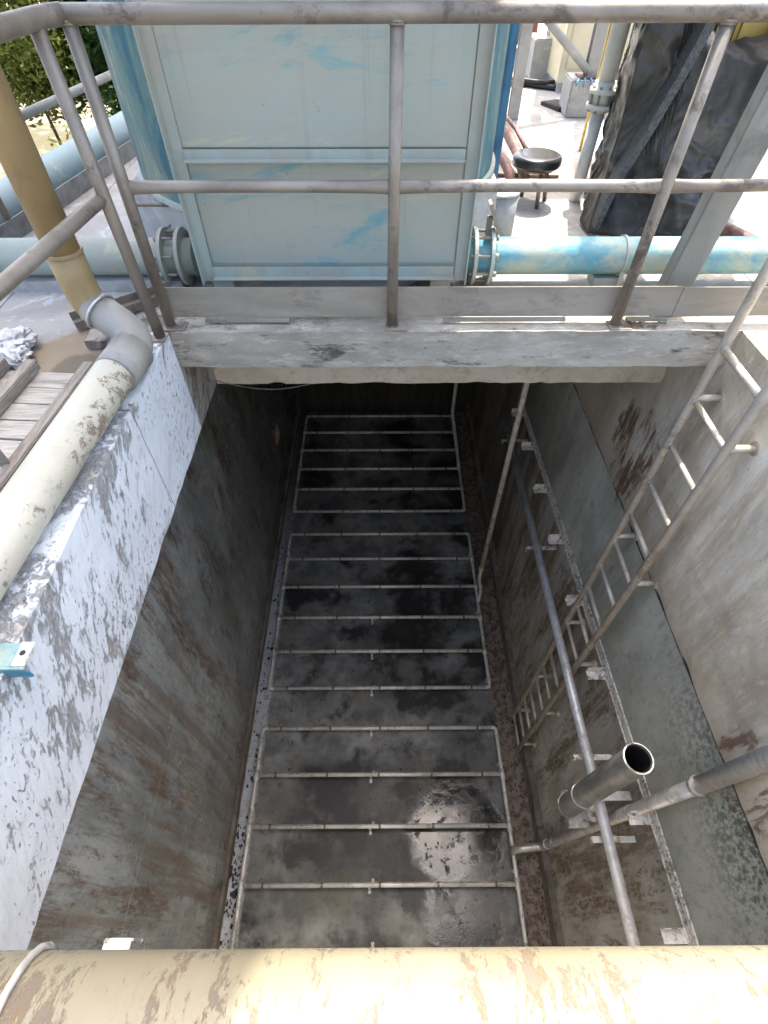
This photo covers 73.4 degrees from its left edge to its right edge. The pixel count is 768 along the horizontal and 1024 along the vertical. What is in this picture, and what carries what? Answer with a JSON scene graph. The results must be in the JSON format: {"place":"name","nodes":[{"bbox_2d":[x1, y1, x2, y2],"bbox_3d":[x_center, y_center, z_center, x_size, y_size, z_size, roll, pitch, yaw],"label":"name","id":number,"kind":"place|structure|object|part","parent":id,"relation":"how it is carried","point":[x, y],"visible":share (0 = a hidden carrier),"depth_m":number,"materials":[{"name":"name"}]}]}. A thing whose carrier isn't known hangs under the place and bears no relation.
{"place":"outdoors","nodes":[
{"label":"outdoors","id":0,"kind":"place"},
{"bbox_2d":[0,2,111,178],"bbox_3d":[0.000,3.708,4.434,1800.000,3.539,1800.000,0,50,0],"label":"ground","id":1,"kind":"structure","parent":0,"point":[41,133],"depth_m":14.46,"materials":[{"name":"beige concrete"}]},
{"bbox_2d":[0,0,106,144],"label":"tree","id":2,"kind":"object","parent":1,"relation":"on","point":[24,82],"visible":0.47,"depth_m":6.56,"materials":[{"name":"green plant"}]},
{"bbox_2d":[47,125,70,145],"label":"weeds","id":3,"kind":"object","parent":1,"relation":"on","point":[54,141],"depth_m":4.99,"materials":[{"name":"green plant"}]},
{"bbox_2d":[40,0,120,115],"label":"tree","id":4,"kind":"object","parent":1,"relation":"on","point":[93,47],"visible":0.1,"depth_m":6.38,"materials":[{"name":"green plant"}]},
{"bbox_2d":[103,94,121,116],"bbox_3d":[-2.846,-4.378,7.333,1.658,3.045,1.064,22,54,18],"label":"tree","id":5,"kind":"object","parent":1,"relation":"on","point":[112,111],"visible":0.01,"depth_m":6.36,"materials":[{"name":"green plant"}]},
{"bbox_2d":[0,24,767,372],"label":"deck","id":6,"kind":"structure","parent":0,"point":[62,338],"depth_m":3.25,"materials":[{"name":"grey concrete"}]},
{"bbox_2d":[0,358,93,491],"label":"pallet","id":7,"kind":"object","parent":6,"relation":"on","point":[33,400],"visible":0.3,"depth_m":2.04,"materials":[{"name":"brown wood"}]},
{"bbox_2d":[0,325,38,369],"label":"rag","id":8,"kind":"object","parent":7,"relation":"on","point":[17,343],"visible":0.94,"depth_m":2.31,"materials":[{"name":"white fabric"}]},
{"bbox_2d":[0,111,130,224],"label":"pipe","id":9,"kind":"object","parent":6,"relation":"attached to","point":[63,163],"visible":0.12,"depth_m":3.75,"materials":[{"name":"blue metal"}]},
{"bbox_2d":[0,70,135,237],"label":"guard rail","id":10,"kind":"object","parent":6,"relation":"on","point":[68,192],"visible":0.22,"depth_m":3.46,"materials":[{"name":"grey metal"}]},
{"bbox_2d":[85,329,110,348],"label":"support block","id":11,"kind":"structure","parent":6,"relation":"on","point":[96,339],"depth_m":2.38,"materials":[{"name":"concrete"}]},
{"bbox_2d":[11,275,186,292],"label":"kerb","id":12,"kind":"structure","parent":6,"relation":"on","point":[106,283],"depth_m":2.72,"materials":[{"name":"concrete"}]},
{"bbox_2d":[0,227,199,284],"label":"pipe","id":13,"kind":"object","parent":12,"relation":"on","point":[173,254],"visible":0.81,"depth_m":2.60,"materials":[{"name":"metal"}]},
{"bbox_2d":[0,304,216,949],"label":"concrete ledge","id":14,"kind":"object","parent":6,"relation":"attached to","point":[71,601],"visible":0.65,"depth_m":1.76,"materials":[{"name":"white paint"}]},
{"bbox_2d":[0,642,34,676],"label":"angle bracket","id":15,"kind":"object","parent":14,"relation":"attached to","point":[14,657],"visible":1,"depth_m":1.41,"materials":[{"name":"metal"}]},
{"bbox_2d":[0,65,153,600],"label":"corner pipe","id":16,"kind":"object","parent":14,"relation":"on","point":[34,491],"visible":0.97,"depth_m":1.85,"materials":[{"name":"paint"}]},
{"bbox_2d":[0,1,168,467],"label":"guard rail","id":17,"kind":"object","parent":14,"relation":"on","point":[36,21],"visible":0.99,"depth_m":1.76,"materials":[{"name":"metal"}]},
{"bbox_2d":[68,281,170,329],"bbox_3d":[-1.286,-1.028,2.556,0.500,0.073,0.040,-31,57,-23],"label":"steel angle","id":18,"kind":"object","parent":6,"relation":"on","point":[131,302],"visible":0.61,"depth_m":2.56,"materials":[{"name":"metal"}]},
{"bbox_2d":[87,0,510,286],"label":"filter tank","id":19,"kind":"object","parent":6,"relation":"on","point":[241,102],"visible":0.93,"depth_m":2.16,"materials":[{"name":"metal"}]},
{"bbox_2d":[134,172,496,286],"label":"plinth","id":20,"kind":"structure","parent":6,"relation":"on","point":[153,219],"depth_m":2.77,"materials":[{"name":"concrete"}]},
{"bbox_2d":[0,941,767,1023],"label":"yellow pipe","id":21,"kind":"object","parent":6,"relation":"on","point":[47,983],"visible":1,"depth_m":0.84,"materials":[{"name":"paint"}]},
{"bbox_2d":[102,938,142,949],"bbox_3d":[-0.529,0.889,1.027,0.052,0.084,0.060,0,50,0],"label":"bracket","id":22,"kind":"object","parent":21,"relation":"attached to","point":[116,943],"visible":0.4,"depth_m":1.02,"materials":[{"name":"white metal"}]},
{"bbox_2d":[170,316,743,383],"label":"concrete beam","id":23,"kind":"structure","parent":6,"relation":"attached to","point":[437,349],"depth_m":2.57,"materials":[{"name":"grey concrete"}]},
{"bbox_2d":[217,381,312,389],"bbox_3d":[-0.704,-0.805,3.241,0.683,0.084,0.005,-3,50,-2],"label":"wire","id":24,"kind":"object","parent":23,"relation":"hanging from","point":[265,389],"visible":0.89,"depth_m":3.26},
{"bbox_2d":[42,0,767,331],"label":"guard rail","id":25,"kind":"object","parent":23,"relation":"on","point":[392,301],"visible":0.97,"depth_m":2.04,"materials":[{"name":"metal"}]},
{"bbox_2d":[621,320,666,327],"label":"dead leaves","id":26,"kind":"object","parent":23,"relation":"on","point":[634,323],"visible":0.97,"depth_m":2.51,"materials":[{"name":"brown plant"}]},
{"bbox_2d":[656,65,767,314],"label":"steel channel","id":27,"kind":"object","parent":23,"relation":"on","point":[745,151],"visible":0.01,"depth_m":2.24,"materials":[{"name":"grey paint"}]},
{"bbox_2d":[477,383,529,601],"bbox_3d":[1.426,-0.488,5.821,0.095,5.106,0.522,3,50,3],"label":"drop pipe","id":28,"kind":"object","parent":6,"relation":"hanging from","point":[521,404],"visible":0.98,"depth_m":6.11,"materials":[{"name":"grey metal"}]},
{"bbox_2d":[493,24,519,178],"bbox_3d":[0.715,-3.862,1.404,0.064,5.500,0.064,0,50,0],"label":"blue pipe","id":29,"kind":"object","parent":6,"relation":"on","point":[508,74],"depth_m":3.03,"materials":[{"name":"metal"}]},
{"bbox_2d":[494,192,519,236],"bbox_3d":[0.682,-1.796,3.096,0.223,0.253,0.223,0,50,0],"label":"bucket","id":30,"kind":"object","parent":6,"relation":"on","point":[506,207],"visible":0.34,"depth_m":3.00,"materials":[{"name":"plastic"}]},
{"bbox_2d":[500,151,514,178],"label":"rusty pipe","id":31,"kind":"object","parent":6,"relation":"on","point":[506,167],"visible":0.55,"depth_m":3.58,"materials":[{"name":"brown metal"}]},
{"bbox_2d":[503,123,529,178],"bbox_3d":[0.942,-2.907,4.014,0.119,0.244,1.227,-6,50,-5],"label":"rusty pipe","id":32,"kind":"object","parent":6,"relation":"on","point":[512,142],"visible":0.37,"depth_m":3.88,"materials":[{"name":"brown metal"}]},
{"bbox_2d":[506,115,527,147],"bbox_3d":[0.993,-3.077,4.085,0.050,0.151,0.968,-8,51,-6],"label":"rusty pipe","id":33,"kind":"object","parent":32,"relation":"on","point":[511,123],"visible":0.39,"depth_m":3.96,"materials":[{"name":"brown metal"}]},
{"bbox_2d":[514,24,537,65],"bbox_3d":[1.786,-5.858,5.941,0.940,1.100,0.310,0,50,0],"label":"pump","id":34,"kind":"object","parent":6,"relation":"on","point":[535,28],"visible":0.03,"depth_m":6.03,"materials":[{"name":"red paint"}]},
{"bbox_2d":[498,173,558,177],"bbox_3d":[1.037,-2.507,3.838,0.522,0.024,0.024,3,50,3],"label":"conduit","id":35,"kind":"object","parent":6,"relation":"on","point":[533,175],"visible":0.34,"depth_m":3.83,"materials":[{"name":"brown metal"}]},
{"bbox_2d":[511,76,555,90],"bbox_3d":[1.669,-4.794,5.595,0.947,0.272,0.509,0,50,0],"label":"black hose","id":36,"kind":"object","parent":6,"relation":"on","point":[550,85],"visible":0.35,"depth_m":5.56,"materials":[{"name":"rubber"}]},
{"bbox_2d":[512,147,561,208],"bbox_3d":[0.995,-2.221,3.432,0.316,0.288,0.316,0,50,0],"label":"stool","id":37,"kind":"object","parent":6,"relation":"on","point":[540,161],"visible":0.73,"depth_m":3.29,"materials":[{"name":"black plastic"}]},
{"bbox_2d":[526,33,551,79],"bbox_3d":[1.835,-5.141,5.824,0.370,0.360,0.402,2,50,2],"label":"footing","id":38,"kind":"object","parent":6,"relation":"on","point":[539,54],"visible":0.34,"depth_m":5.71,"materials":[{"name":"concrete"}]},
{"bbox_2d":[540,99,560,111],"bbox_3d":[1.727,-4.039,5.114,0.200,0.034,0.300,-19,53,-15],"label":"rubber mat","id":39,"kind":"object","parent":6,"relation":"on","point":[554,105],"visible":0.68,"depth_m":5.09,"materials":[{"name":"black rubber"}]},
{"bbox_2d":[507,23,608,119],"bbox_3d":[1.618,-5.175,3.271,1.300,4.320,0.320,0,50,0],"label":"gantry","id":40,"kind":"object","parent":6,"relation":"on","point":[589,67],"visible":0.8,"depth_m":4.57,"materials":[{"name":"grey metal"}]},
{"bbox_2d":[559,72,606,117],"bbox_3d":[1.913,-3.955,4.888,0.392,0.275,0.380,2,50,2],"label":"footing","id":41,"kind":"object","parent":6,"relation":"on","point":[574,99],"visible":0.52,"depth_m":4.80,"materials":[{"name":"concrete"}]},
{"bbox_2d":[575,77,595,87],"bbox_3d":[1.879,-3.891,4.700,0.295,0.105,0.105,0,50,0],"label":"blue rope","id":42,"kind":"object","parent":41,"relation":"on","point":[590,78],"visible":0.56,"depth_m":4.66,"materials":[{"name":"fabric"}]},
{"bbox_2d":[547,23,627,92],"bbox_3d":[2.317,-5.476,4.905,0.990,2.200,0.830,0,50,0],"label":"cabinet","id":43,"kind":"object","parent":6,"relation":"on","point":[561,63],"visible":0.21,"depth_m":5.29,"materials":[{"name":"beige metal"}]},
{"bbox_3d":[2.324,-5.207,4.615,0.880,1.900,0.015,0,50,0],"label":"door","id":44,"kind":"part","parent":43,"relation":"part of","materials":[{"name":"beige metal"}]},
{"bbox_2d":[578,23,611,150],"bbox_3d":[1.659,-3.746,3.328,0.112,2.400,0.022,0,50,0],"label":"pipe","id":45,"kind":"object","parent":6,"relation":"on","point":[589,112],"visible":0.18,"depth_m":3.87,"materials":[{"name":"metal"}]},
{"bbox_2d":[568,23,630,202],"bbox_3d":[1.324,-3.180,2.334,0.165,3.201,0.165,0,50,0],"label":"vent pipe","id":46,"kind":"object","parent":6,"relation":"on","point":[603,87],"visible":0.86,"depth_m":3.08,"materials":[{"name":"white paint"}]},
{"bbox_2d":[466,199,767,285],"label":"pipe","id":47,"kind":"object","parent":6,"relation":"on","point":[604,261],"visible":0.88,"depth_m":2.61,"materials":[{"name":"blue metal"}]},
{"bbox_2d":[579,23,767,235],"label":"covered machine","id":48,"kind":"object","parent":6,"relation":"on","point":[661,66],"visible":0.56,"depth_m":2.75,"materials":[{"name":"black fabric"}]},
{"bbox_2d":[602,115,607,133],"bbox_3d":[1.431,-2.386,3.168,0.171,0.179,0.039,0,50,0],"label":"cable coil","id":49,"kind":"object","parent":48,"relation":"hanging from","point":[604,125],"visible":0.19,"depth_m":3.16,"materials":[{"name":"black rubber"}]},
{"bbox_2d":[720,222,756,235],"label":"rusty pipe","id":50,"kind":"object","parent":6,"relation":"on","point":[730,229],"visible":0.15,"depth_m":3.03,"materials":[{"name":"brown metal"}]},
{"bbox_2d":[219,412,552,948],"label":"pit floor","id":51,"kind":"structure","parent":0,"point":[389,917],"depth_m":6.58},
{"bbox_2d":[27,382,300,949],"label":"concrete wall","id":52,"kind":"structure","parent":51,"relation":"on","point":[146,852],"depth_m":4.54,"materials":[{"name":"grey concrete"}]},
{"bbox_2d":[229,725,528,948],"bbox_3d":[-0.049,3.722,5.646,2.970,0.162,2.724,0,50,0],"label":"aeration grid","id":53,"kind":"object","parent":51,"relation":"on","point":[242,885],"visible":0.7,"depth_m":5.75,"materials":[{"name":"white paint"}]},
{"bbox_2d":[509,745,767,854],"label":"drop pipe","id":54,"kind":"object","parent":53,"relation":"attached to","point":[754,763],"visible":0.98,"depth_m":2.88,"materials":[{"name":"silver metal"}]},
{"bbox_2d":[268,531,490,695],"bbox_3d":[-0.065,1.375,7.609,2.960,0.162,2.641,0,50,0],"label":"aeration grid","id":55,"kind":"object","parent":51,"relation":"on","point":[284,586],"visible":1,"depth_m":7.42,"materials":[{"name":"white paint"}]},
{"bbox_2d":[293,414,465,512],"bbox_3d":[-0.086,-0.943,9.547,2.960,0.162,2.539,0,50,0],"label":"aeration grid","id":56,"kind":"object","parent":51,"relation":"on","point":[300,468],"visible":0.89,"depth_m":9.35,"materials":[{"name":"white paint"}]},
{"bbox_2d":[451,383,460,467],"bbox_3d":[1.339,-2.853,7.803,0.085,5.112,1.142,-3,50,-2],"label":"drop pipe","id":57,"kind":"object","parent":56,"relation":"on","point":[454,424],"visible":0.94,"depth_m":9.59,"materials":[{"name":"grey metal"}]},
{"bbox_2d":[220,479,547,946],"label":"sludge flakes","id":58,"kind":"object","parent":51,"relation":"on","point":[233,894],"visible":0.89,"depth_m":5.83,"materials":[{"name":"black soil"}]},
{"bbox_2d":[295,382,472,411],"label":"concrete wall","id":59,"kind":"structure","parent":51,"relation":"on","point":[378,397],"depth_m":10.30,"materials":[{"name":"grey concrete"}]},
{"bbox_2d":[465,316,767,946],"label":"concrete wall","id":60,"kind":"structure","parent":51,"relation":"on","point":[685,644],"depth_m":3.43,"materials":[{"name":"grey concrete"}]},
{"bbox_2d":[542,383,567,458],"bbox_3d":[1.733,-0.909,5.225,0.012,1.050,0.028,0,50,0],"label":"wire","id":61,"kind":"object","parent":60,"relation":"hanging from","point":[555,421],"visible":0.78,"depth_m":5.22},
{"bbox_2d":[502,418,640,945],"bbox_3d":[1.611,1.077,4.615,0.304,0.158,5.851,0,50,0],"label":"galvanised pipe","id":62,"kind":"object","parent":60,"relation":"attached to","point":[607,839],"visible":0.88,"depth_m":4.04,"materials":[{"name":"silver metal"}]},
{"bbox_2d":[511,405,698,945],"bbox_3d":[1.683,0.682,4.603,0.152,0.374,5.600,0,50,0],"label":"angle bar","id":63,"kind":"object","parent":60,"relation":"attached to","point":[686,934],"visible":0.81,"depth_m":3.87,"materials":[{"name":"white paint"}]},
{"bbox_2d":[556,743,653,827],"bbox_3d":[1.555,1.869,3.513,0.434,1.620,0.262,0,50,0],"label":"standpipe","id":64,"kind":"object","parent":60,"relation":"attached to","point":[626,765],"visible":0.99,"depth_m":3.27,"materials":[{"name":"silver metal"}]},
{"bbox_2d":[511,257,767,750],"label":"ladder","id":65,"kind":"object","parent":60,"relation":"attached to","point":[728,447],"visible":0.93,"depth_m":2.97,"materials":[{"name":"metal"}]}
]}

